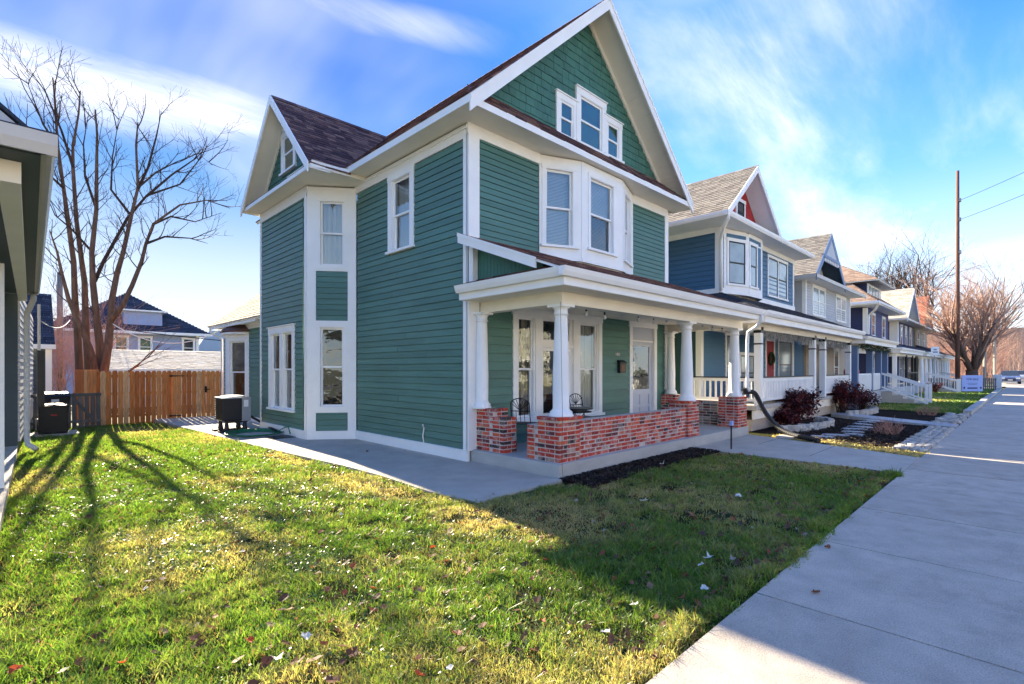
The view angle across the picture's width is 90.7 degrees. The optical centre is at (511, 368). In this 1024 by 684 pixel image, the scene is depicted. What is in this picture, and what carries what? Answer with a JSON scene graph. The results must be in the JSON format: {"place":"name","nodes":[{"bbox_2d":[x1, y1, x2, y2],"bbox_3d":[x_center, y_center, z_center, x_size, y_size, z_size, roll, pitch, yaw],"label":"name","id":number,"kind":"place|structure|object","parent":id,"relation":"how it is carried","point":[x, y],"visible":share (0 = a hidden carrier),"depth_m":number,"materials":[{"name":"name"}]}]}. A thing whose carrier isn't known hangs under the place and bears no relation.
{"place":"outdoors","nodes":[
{"label":"outdoors","id":0,"kind":"place"},
{"bbox_2d":[53,318,220,340],"bbox_3d":[-24.069,-2.700,33.821,0.060,1.460,15.138,0,0,38],"label":"overhead wire","id":1,"kind":"object","parent":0,"point":[158,333],"visible":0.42,"depth_m":34.37,"materials":[{"name":"black metal"}]},
{"bbox_2d":[154,416,562,503],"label":"side path","id":2,"kind":"structure","parent":0,"point":[468,480],"depth_m":9.01,"materials":[{"name":"concrete"}]},
{"bbox_2d":[212,395,250,432],"bbox_3d":[-7.710,1.209,13.929,0.791,0.981,0.774,0,0,-44],"label":"condenser unit","id":3,"kind":"object","parent":2,"relation":"on","point":[236,409],"visible":0.96,"depth_m":13.72,"materials":[{"name":"black metal"}]},
{"bbox_2d":[224,426,290,436],"bbox_3d":[-6.632,1.580,13.054,1.392,0.225,1.748,0,0,-44],"label":"garden hose","id":4,"kind":"object","parent":2,"relation":"on","point":[232,432],"visible":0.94,"depth_m":13.23,"materials":[{"name":"green rubber"}]},
{"bbox_2d":[0,422,907,683],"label":"lawn","id":5,"kind":"structure","parent":0,"point":[369,523],"depth_m":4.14,"materials":[{"name":"plant"}]},
{"bbox_2d":[0,102,57,529],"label":"slate porch house","id":6,"kind":"structure","parent":5,"relation":"on","point":[28,155],"depth_m":6.70,"materials":[{"name":"grey wood"}]},
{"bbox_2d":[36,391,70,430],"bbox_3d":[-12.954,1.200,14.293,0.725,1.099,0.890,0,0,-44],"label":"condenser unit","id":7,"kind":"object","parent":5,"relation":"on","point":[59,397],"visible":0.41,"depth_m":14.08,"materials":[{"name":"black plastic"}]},
{"bbox_2d":[30,430,78,436],"bbox_3d":[-12.265,1.755,13.534,1.000,0.090,1.100,0,0,-44],"label":"equipment pad","id":8,"kind":"object","parent":5,"relation":"on","point":[56,434],"visible":0.29,"depth_m":13.41,"materials":[{"name":"concrete"}]},
{"bbox_2d":[37,403,68,433],"bbox_3d":[-12.247,1.310,13.502,0.600,0.780,0.590,0,0,-44],"label":"condenser unit","id":9,"kind":"object","parent":8,"relation":"on","point":[52,418],"visible":0.94,"depth_m":13.31,"materials":[{"name":"black metal"}]},
{"bbox_2d":[30,393,100,430],"bbox_3d":[-13.660,1.265,15.219,2.032,1.112,0.080,0,0,-44],"label":"grey picket fence","id":10,"kind":"object","parent":5,"relation":"on","point":[74,421],"visible":0.44,"depth_m":15.61,"materials":[{"name":"grey wood"}]},
{"bbox_2d":[75,370,220,425],"bbox_3d":[-12.345,0.935,17.270,4.335,1.830,1.175,0,0,-26],"label":"cedar fence","id":11,"kind":"object","parent":5,"relation":"on","point":[204,386],"visible":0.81,"depth_m":17.11,"materials":[{"name":"brown wood"}]},
{"bbox_2d":[14,446,885,683],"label":"leaf litter","id":12,"kind":"object","parent":5,"relation":"on","point":[267,660],"visible":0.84,"depth_m":4.28,"materials":[{"name":"plant"}]},
{"bbox_2d":[559,446,719,487],"bbox_3d":[2.510,1.712,9.094,4.520,0.001,0.710,0,0,-44],"label":"mulch bed","id":13,"kind":"object","parent":5,"relation":"on","point":[569,481],"visible":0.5,"depth_m":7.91,"materials":[{"name":"black wood"}]},
{"bbox_2d":[608,470,889,667],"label":"leaf litter","id":14,"kind":"object","parent":5,"relation":"on","point":[611,639],"visible":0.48,"depth_m":4.42,"materials":[{"name":"brown plant"}]},
{"bbox_2d":[0,0,1023,344],"label":"sky","id":15,"kind":"structure","parent":0,"point":[854,116],"materials":[{"name":"blue"}]},
{"bbox_2d":[31,378,1004,431],"bbox_3d":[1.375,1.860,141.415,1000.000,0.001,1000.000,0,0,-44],"label":"ground","id":16,"kind":"structure","parent":0,"point":[827,415],"depth_m":21.14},
{"bbox_2d":[25,293,55,394],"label":"slate garage","id":17,"kind":"structure","parent":16,"relation":"on","point":[48,345],"depth_m":19.21,"materials":[{"name":"blue"}]},
{"bbox_2d":[56,272,63,391],"bbox_3d":[-26.680,-1.950,29.860,0.323,7.500,0.340,0,0,-44],"label":"utility pole","id":18,"kind":"object","parent":16,"relation":"on","point":[59,289],"visible":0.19,"depth_m":29.75,"materials":[{"name":"wood"}]},
{"bbox_2d":[42,249,176,392],"bbox_3d":[-25.004,-2.122,26.737,10.032,7.859,11.186,0,0,19],"label":"brush thicket","id":19,"kind":"object","parent":16,"relation":"on","point":[56,365],"visible":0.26,"depth_m":27.14,"materials":[{"name":"brown plant"}]},
{"bbox_2d":[0,35,249,371],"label":"bare tree","id":20,"kind":"object","parent":16,"relation":"on","point":[100,360],"visible":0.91,"depth_m":17.51,"materials":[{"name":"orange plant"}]},
{"bbox_2d":[123,313,183,374],"bbox_3d":[-12.605,-0.871,17.941,0.996,2.382,1.824,0,0,16],"label":"bare shoot","id":21,"kind":"object","parent":20,"relation":"attached to","point":[144,359],"visible":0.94,"depth_m":17.81,"materials":[{"name":"orange plant"}]},
{"bbox_2d":[113,324,219,343],"bbox_3d":[-12.376,-1.288,18.117,3.420,0.752,0.034,0,0,-20],"label":"service cable","id":22,"kind":"object","parent":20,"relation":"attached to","point":[163,342],"visible":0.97,"depth_m":18.06,"materials":[{"name":"black rubber"}]},
{"bbox_2d":[52,293,212,393],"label":"pale blue house","id":23,"kind":"structure","parent":16,"relation":"on","point":[160,319],"depth_m":37.23,"materials":[{"name":"blue wood"}]},
{"bbox_2d":[113,335,128,349],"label":"window","id":24,"kind":"structure","parent":23,"relation":"in","point":[118,347],"depth_m":35.85,"materials":[{"name":"white glass"}]},
{"bbox_2d":[138,336,152,349],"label":"window","id":25,"kind":"structure","parent":23,"relation":"in","point":[146,345],"depth_m":36.82,"materials":[{"name":"white glass"}]},
{"bbox_2d":[181,337,194,350],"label":"window","id":26,"kind":"structure","parent":23,"relation":"in","point":[188,346],"depth_m":38.71,"materials":[{"name":"white glass"}]},
{"bbox_2d":[95,349,220,408],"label":"tan roofed garage","id":27,"kind":"structure","parent":16,"relation":"on","point":[127,360],"depth_m":25.16,"materials":[{"name":"beige paint"}]},
{"bbox_2d":[199,330,222,351],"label":"teal house","id":28,"kind":"structure","parent":16,"relation":"on","point":[210,345],"depth_m":49.30,"materials":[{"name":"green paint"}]},
{"bbox_2d":[207,0,765,478],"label":"green house","id":29,"kind":"structure","parent":16,"relation":"on","point":[445,270],"depth_m":11.36,"materials":[{"name":"paint"}]},
{"bbox_2d":[227,337,246,395],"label":"window","id":30,"kind":"structure","parent":29,"relation":"in","point":[230,341],"depth_m":17.08,"materials":[{"name":"white paint"}]},
{"bbox_2d":[266,323,295,412],"bbox_3d":[-6.067,-0.023,13.393,0.207,2.245,1.900,0,0,-44],"label":"window","id":31,"kind":"structure","parent":29,"relation":"in","point":[282,331],"depth_m":13.36,"materials":[{"name":"white paint"}]},
{"bbox_2d":[278,130,296,176],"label":"window","id":32,"kind":"structure","parent":29,"relation":"in","point":[284,137],"depth_m":13.18,"materials":[{"name":"white paint"}]},
{"bbox_2d":[315,196,347,268],"bbox_3d":[-4.381,-3.295,12.370,0.764,1.730,0.243,0,0,-8],"label":"window","id":33,"kind":"structure","parent":29,"relation":"in","point":[331,212],"depth_m":12.35,"materials":[{"name":"white paint"}]},
{"bbox_2d":[315,323,347,409],"bbox_3d":[-4.376,-0.050,12.333,0.764,2.100,0.168,0,0,-8],"label":"window","id":34,"kind":"structure","parent":29,"relation":"in","point":[320,327],"depth_m":12.29,"materials":[{"name":"white paint"}]},
{"bbox_2d":[385,163,414,255],"bbox_3d":[-2.344,-3.415,10.965,0.283,1.750,1.100,0,0,-44],"label":"window","id":35,"kind":"structure","parent":29,"relation":"in","point":[404,176],"depth_m":11.14,"materials":[{"name":"white paint"}]},
{"bbox_2d":[476,408,516,453],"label":"brick pier","id":36,"kind":"structure","parent":29,"relation":"on","point":[496,430],"depth_m":9.07,"materials":[{"name":"red brick"}]},
{"bbox_2d":[510,398,534,443],"bbox_3d":[0.208,1.013,9.641,0.400,0.954,0.502,0,0,16],"label":"bistro chair","id":37,"kind":"object","parent":29,"relation":"on","point":[520,422],"visible":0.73,"depth_m":9.44,"materials":[{"name":"black metal"}]},
{"bbox_2d":[517,314,536,420],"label":"window","id":38,"kind":"structure","parent":29,"relation":"in","point":[531,370],"depth_m":10.54,"materials":[{"name":"white paint"}]},
{"bbox_2d":[543,317,573,415],"bbox_3d":[0.974,-0.030,11.075,1.060,2.140,0.110,0,0,-44],"label":"picture window","id":39,"kind":"structure","parent":29,"relation":"in","point":[548,345],"depth_m":11.38,"materials":[{"name":"white paint"}]},
{"bbox_2d":[540,162,578,248],"bbox_3d":[0.992,-3.455,10.823,0.894,1.750,0.225,0,0,-21],"label":"window","id":40,"kind":"structure","parent":29,"relation":"in","point":[571,209],"depth_m":10.89,"materials":[{"name":"white paint"}]},
{"bbox_2d":[555,88,578,140],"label":"window","id":41,"kind":"structure","parent":29,"relation":"in","point":[561,97],"depth_m":11.18,"materials":[{"name":"white paint"}]},
{"bbox_2d":[569,407,592,415],"bbox_3d":[1.315,1.133,10.114,0.620,0.715,0.620,0,0,-44],"label":"bistro table","id":42,"kind":"object","parent":29,"relation":"on","point":[583,410],"visible":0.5,"depth_m":9.99,"materials":[{"name":"black metal"}]},
{"bbox_2d":[569,393,595,417],"bbox_3d":[1.528,1.013,10.944,0.400,0.954,0.502,0,0,-34],"label":"bistro chair","id":43,"kind":"object","parent":29,"relation":"on","point":[575,402],"visible":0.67,"depth_m":11.11,"materials":[{"name":"black metal"}]},
{"bbox_2d":[579,321,600,414],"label":"window","id":44,"kind":"structure","parent":29,"relation":"in","point":[588,330],"depth_m":12.06,"materials":[{"name":"white paint"}]},
{"bbox_2d":[574,84,608,156],"bbox_3d":[1.858,-5.772,11.844,1.220,1.305,0.130,0,0,-44],"label":"window","id":45,"kind":"structure","parent":29,"relation":"in","point":[581,93],"depth_m":11.85,"materials":[{"name":"white paint"}]},
{"bbox_2d":[587,172,618,256],"bbox_3d":[2.013,-3.475,11.530,1.140,1.710,0.225,0,0,-44],"label":"window","id":46,"kind":"structure","parent":29,"relation":"in","point":[601,230],"depth_m":11.65,"materials":[{"name":"white paint"}]},
{"bbox_2d":[527,400,700,463],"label":"brick porch wall","id":47,"kind":"structure","parent":29,"relation":"on","point":[554,440],"depth_m":8.93,"materials":[{"name":"red brick"}]},
{"bbox_2d":[604,113,624,163],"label":"window","id":48,"kind":"structure","parent":29,"relation":"in","point":[611,122],"depth_m":12.56,"materials":[{"name":"white paint"}]},
{"bbox_2d":[617,360,626,372],"bbox_3d":[2.763,-0.064,12.693,0.300,0.328,0.105,0,0,-44],"label":"letter box","id":49,"kind":"object","parent":29,"relation":"attached to","point":[621,365],"visible":1,"depth_m":12.64,"materials":[{"name":"black metal"}]},
{"bbox_2d":[623,189,633,267],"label":"window","id":50,"kind":"structure","parent":29,"relation":"in","point":[627,199],"depth_m":12.79,"materials":[{"name":"white paint"}]},
{"bbox_2d":[633,342,651,412],"bbox_3d":[3.439,0.370,13.552,1.090,2.180,0.045,0,0,-44],"label":"door","id":51,"kind":"structure","parent":29,"relation":"in","point":[642,398],"depth_m":13.70,"materials":[{"name":"white paint"}]},
{"bbox_2d":[584,309,722,332],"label":"string lights","id":52,"kind":"object","parent":29,"relation":"hanging from","point":[622,315],"visible":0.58,"depth_m":10.22,"materials":[{"name":"black plastic"}]},
{"bbox_2d":[661,394,679,409],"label":"brick pier","id":53,"kind":"structure","parent":29,"relation":"on","point":[665,398],"depth_m":14.04,"materials":[{"name":"red brick"}]},
{"bbox_2d":[696,399,718,424],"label":"brick side wall","id":54,"kind":"structure","parent":29,"relation":"on","point":[708,412],"depth_m":13.52,"materials":[{"name":"brick"}]},
{"bbox_2d":[668,165,865,430],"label":"blue house","id":55,"kind":"structure","parent":16,"relation":"on","point":[726,240],"depth_m":17.37,"materials":[{"name":"wood"}]},
{"bbox_2d":[724,333,739,393],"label":"window","id":56,"kind":"structure","parent":55,"relation":"in","point":[727,337],"depth_m":17.21,"materials":[{"name":"white glass"}]},
{"bbox_2d":[726,237,747,286],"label":"window","id":57,"kind":"structure","parent":55,"relation":"in","point":[736,249],"depth_m":17.34,"materials":[{"name":"grey glass"}]},
{"bbox_2d":[735,199,745,217],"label":"window","id":58,"kind":"structure","parent":55,"relation":"in","point":[740,208],"depth_m":17.76,"materials":[{"name":"white paint"}]},
{"bbox_2d":[739,352,753,392],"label":"window","id":59,"kind":"structure","parent":55,"relation":"in","point":[742,354],"depth_m":18.27,"materials":[{"name":"white paint"}]},
{"bbox_2d":[749,241,758,289],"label":"window","id":60,"kind":"structure","parent":55,"relation":"in","point":[753,248],"depth_m":17.95,"materials":[{"name":"grey glass"}]},
{"bbox_2d":[767,341,773,376],"bbox_3d":[10.237,-0.050,20.103,0.830,2.100,0.030,0,0,-44],"label":"door","id":61,"kind":"structure","parent":55,"relation":"in","point":[770,345],"depth_m":20.05,"materials":[{"name":"red paint"}]},
{"bbox_2d":[767,254,788,301],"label":"window","id":62,"kind":"structure","parent":55,"relation":"in","point":[777,269],"depth_m":20.65,"materials":[{"name":"grey glass"}]},
{"bbox_2d":[777,339,792,375],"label":"window","id":63,"kind":"structure","parent":55,"relation":"in","point":[784,349],"depth_m":21.27,"materials":[{"name":"grey glass"}]},
{"bbox_2d":[763,331,847,348],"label":"string lights","id":64,"kind":"object","parent":55,"relation":"attached to","point":[768,334],"visible":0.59,"depth_m":16.15,"materials":[{"name":"plastic"}]},
{"bbox_2d":[837,212,995,333],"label":"bare tree","id":65,"kind":"object","parent":16,"relation":"on","point":[897,282],"visible":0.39,"depth_m":57.24,"materials":[{"name":"brown plant"}]},
{"bbox_2d":[927,324,1023,382],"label":"brush thicket","id":66,"kind":"object","parent":16,"relation":"on","point":[962,365],"visible":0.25,"depth_m":70.94,"materials":[{"name":"brown plant"}]},
{"bbox_2d":[927,309,1023,378],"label":"brush thicket","id":67,"kind":"object","parent":16,"relation":"on","point":[1013,361],"visible":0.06,"depth_m":95.08,"materials":[{"name":"brown plant"}]},
{"bbox_2d":[930,271,1023,380],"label":"bare tree","id":68,"kind":"object","parent":16,"relation":"on","point":[1013,307],"visible":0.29,"depth_m":72.01,"materials":[{"name":"brown plant"}]},
{"bbox_2d":[993,335,995,373],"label":"post","id":69,"kind":"object","parent":16,"relation":"on","point":[994,357],"visible":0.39,"depth_m":52.05,"materials":[{"name":"beige"}]},
{"bbox_2d":[718,396,746,427],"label":"brick pier","id":70,"kind":"structure","parent":0,"point":[734,409],"depth_m":12.94,"materials":[{"name":"red brick"}]},
{"bbox_2d":[697,434,919,471],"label":"front walk","id":71,"kind":"structure","parent":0,"point":[784,449],"depth_m":10.21,"materials":[{"name":"concrete"}]},
{"bbox_2d":[646,387,1023,683],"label":"sidewalk","id":72,"kind":"structure","parent":0,"point":[915,575],"depth_m":3.83,"materials":[{"name":"concrete"}]},
{"bbox_2d":[749,432,921,456],"bbox_3d":[7.326,1.715,11.834,1.018,0.001,4.251,0,0,-27],"label":"dry grass strip","id":73,"kind":"object","parent":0,"point":[759,434],"visible":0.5,"depth_m":13.24,"materials":[{"name":"plant"}]},
{"bbox_2d":[742,387,820,442],"bbox_3d":[6.706,1.090,12.499,0.604,1.224,1.931,0,0,-34],"label":"drain pipe","id":74,"kind":"object","parent":73,"relation":"on","point":[755,394],"visible":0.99,"depth_m":12.89,"materials":[{"name":"black plastic"}]},
{"bbox_2d":[753,417,927,448],"bbox_3d":[9.685,1.720,14.261,7.800,0.001,3.800,0,0,-44],"label":"mulch bed","id":75,"kind":"object","parent":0,"point":[773,429],"visible":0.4,"depth_m":13.92,"materials":[{"name":"black wood"}]},
{"bbox_2d":[771,407,801,424],"bbox_3d":[7.936,1.414,14.638,0.942,0.592,0.851,0,0,-44],"label":"burgundy shrub","id":76,"kind":"object","parent":75,"relation":"on","point":[787,417],"visible":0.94,"depth_m":14.52,"materials":[{"name":"red plant"}]},
{"bbox_2d":[770,386,825,424],"bbox_3d":[8.680,1.118,15.435,1.494,1.184,1.801,0,0,17],"label":"burgundy shrub","id":77,"kind":"object","parent":75,"relation":"on","point":[798,401],"visible":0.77,"depth_m":15.11,"materials":[{"name":"red plant"}]},
{"bbox_2d":[778,416,834,431],"bbox_3d":[8.759,1.615,14.819,3.805,0.211,0.850,0,0,-44],"label":"stone edging","id":78,"kind":"object","parent":75,"relation":"on","point":[822,422],"visible":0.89,"depth_m":14.23,"materials":[{"name":"grey stone"}]},
{"bbox_2d":[867,416,906,434],"bbox_3d":[9.814,1.455,13.207,0.863,0.498,0.850,0,0,-22],"label":"dead perennial","id":79,"kind":"object","parent":75,"relation":"on","point":[887,426],"visible":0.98,"depth_m":13.19,"materials":[{"name":"brown plant"}]},
{"bbox_2d":[893,425,954,451],"bbox_3d":[10.372,1.691,12.617,5.918,0.099,0.660,0,0,-44],"label":"cobble border","id":80,"kind":"object","parent":75,"relation":"on","point":[928,438],"visible":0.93,"depth_m":12.00,"materials":[{"name":"stone"}]},
{"bbox_2d":[818,378,865,412],"bbox_3d":[12.634,1.012,19.373,1.688,1.391,1.438,0,0,-14],"label":"burgundy shrub","id":81,"kind":"object","parent":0,"point":[841,393],"visible":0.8,"depth_m":19.05,"materials":[{"name":"red plant"}]},
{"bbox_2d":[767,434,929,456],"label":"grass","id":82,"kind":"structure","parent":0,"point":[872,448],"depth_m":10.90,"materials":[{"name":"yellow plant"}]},
{"bbox_2d":[841,266,924,394],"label":"navy house","id":83,"kind":"structure","parent":0,"point":[872,311],"depth_m":33.11,"materials":[{"name":"blue wood"}]},
{"bbox_2d":[871,313,875,335],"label":"window","id":84,"kind":"structure","parent":83,"relation":"in","point":[872,315],"depth_m":33.36,"materials":[{"name":"white glass"}]},
{"bbox_2d":[831,412,958,428],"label":"garden walk","id":85,"kind":"structure","parent":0,"point":[894,420],"depth_m":16.62,"materials":[{"name":"grey concrete"}]},
{"bbox_2d":[846,409,967,423],"bbox_3d":[14.397,1.720,18.882,5.800,0.001,3.800,0,0,-44],"label":"mulch bed","id":86,"kind":"object","parent":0,"point":[903,415],"visible":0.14,"depth_m":18.71,"materials":[{"name":"black soil"}]},
{"bbox_2d":[845,405,878,414],"bbox_3d":[13.766,1.618,19.686,3.963,0.204,0.637,0,0,-44],"label":"stone edging","id":87,"kind":"object","parent":86,"relation":"on","point":[871,410],"visible":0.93,"depth_m":18.87,"materials":[{"name":"grey stone"}]},
{"bbox_2d":[847,389,880,409],"bbox_3d":[14.257,1.213,20.592,1.329,0.994,1.660,0,0,18],"label":"burgundy shrub","id":88,"kind":"object","parent":86,"relation":"on","point":[865,401],"visible":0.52,"depth_m":20.31,"materials":[{"name":"red plant"}]},
{"bbox_2d":[915,402,944,415],"bbox_3d":[15.387,1.457,18.620,0.828,0.495,0.980,0,0,-44],"label":"dead perennial","id":89,"kind":"object","parent":86,"relation":"on","point":[934,411],"visible":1,"depth_m":18.62,"materials":[{"name":"brown plant"}]},
{"bbox_2d":[931,412,969,423],"bbox_3d":[15.072,1.681,17.312,4.621,0.118,0.782,0,0,-44],"label":"cobble border","id":90,"kind":"object","parent":86,"relation":"on","point":[954,418],"visible":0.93,"depth_m":17.04,"materials":[{"name":"stone"}]},
{"bbox_2d":[927,327,1023,377],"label":"hill","id":91,"kind":"structure","parent":0,"point":[1021,365],"depth_m":106.77,"materials":[{"name":"brown plant"}]},
{"bbox_2d":[1002,380,1023,386],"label":"cross street","id":92,"kind":"structure","parent":0,"point":[1010,384],"depth_m":55.20,"materials":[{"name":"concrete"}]},
{"bbox_2d":[1000,371,1020,383],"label":"parked car","id":93,"kind":"object","parent":92,"relation":"on","point":[1011,376],"visible":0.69,"depth_m":57.23,"materials":[{"name":"white paint"}]},
{"label":"lawn","id":94,"kind":"structure","parent":0,"visible":0},
{"bbox_2d":[788,233,931,408],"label":"grey house","id":95,"kind":"structure","parent":94,"relation":"on","point":[822,290],"depth_m":24.52,"materials":[{"name":"grey wood"}]},
{"bbox_2d":[812,284,826,318],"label":"window","id":96,"kind":"structure","parent":95,"relation":"in","point":[818,293],"depth_m":24.73,"materials":[{"name":"grey glass"}]},
{"bbox_2d":[833,348,838,375],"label":"window","id":97,"kind":"structure","parent":95,"relation":"in","point":[836,351],"depth_m":27.05,"materials":[{"name":"grey glass"}]},
{"bbox_2d":[835,294,846,323],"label":"window","id":98,"kind":"structure","parent":95,"relation":"in","point":[840,300],"depth_m":27.64,"materials":[{"name":"grey glass"}]},
{"bbox_2d":[858,343,891,354],"bbox_3d":[17.174,-1.008,23.824,6.912,0.619,0.382,0,0,-44],"label":"garland","id":99,"kind":"object","parent":95,"relation":"attached to","point":[868,346],"visible":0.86,"depth_m":23.56},
{"bbox_2d":[881,288,960,392],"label":"navy gabled house","id":100,"kind":"structure","parent":94,"relation":"on","point":[900,329],"depth_m":40.26,"materials":[{"name":"white wood"}]},
{"bbox_2d":[866,388,993,413],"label":"grass","id":101,"kind":"structure","parent":94,"relation":"on","point":[954,402],"depth_m":24.56,"materials":[{"name":"green plant"}]},
{"bbox_2d":[931,347,938,382],"bbox_3d":[32.223,0.000,38.566,0.620,3.400,0.084,0,0,1],"label":"street sign","id":102,"kind":"object","parent":94,"relation":"on","point":[935,350],"visible":0.89,"depth_m":38.53,"materials":[{"name":"grey metal"}]},
{"bbox_2d":[926,382,944,392],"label":"burgundy shrub","id":103,"kind":"object","parent":94,"relation":"on","point":[936,387],"visible":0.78,"depth_m":35.25,"materials":[{"name":"red plant"}]},
{"bbox_2d":[913,296,961,387],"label":"olive house","id":104,"kind":"structure","parent":94,"relation":"on","point":[920,341],"depth_m":46.99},
{"bbox_2d":[883,251,1023,374],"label":"bare tree","id":105,"kind":"object","parent":94,"relation":"on","point":[982,316],"visible":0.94,"depth_m":42.41,"materials":[{"name":"brown plant"}]},
{"bbox_2d":[918,378,996,389],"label":"dark picket fence","id":106,"kind":"object","parent":94,"relation":"on","point":[985,379],"visible":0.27,"depth_m":40.37,"materials":[{"name":"grey wood"}]},
{"bbox_2d":[955,170,960,378],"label":"utility pole","id":107,"kind":"object","parent":94,"relation":"on","point":[957,315],"visible":0.88,"depth_m":42.04,"materials":[{"name":"brown wood"}]},
{"bbox_2d":[962,375,982,394],"bbox_3d":[29.404,1.075,32.324,1.400,1.350,0.040,0,0,-4],"label":"yard sign","id":108,"kind":"object","parent":94,"relation":"on","point":[972,382],"visible":1,"depth_m":32.31,"materials":[{"name":"blue plastic"}]},
{"bbox_2d":[963,388,1001,415],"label":"lawn kerb","id":109,"kind":"structure","parent":94,"relation":"on","point":[975,407],"depth_m":23.47,"materials":[{"name":"concrete"}]},
{"bbox_2d":[993,374,1001,389],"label":"gate pillar","id":110,"kind":"structure","parent":94,"relation":"on","point":[998,377],"depth_m":41.15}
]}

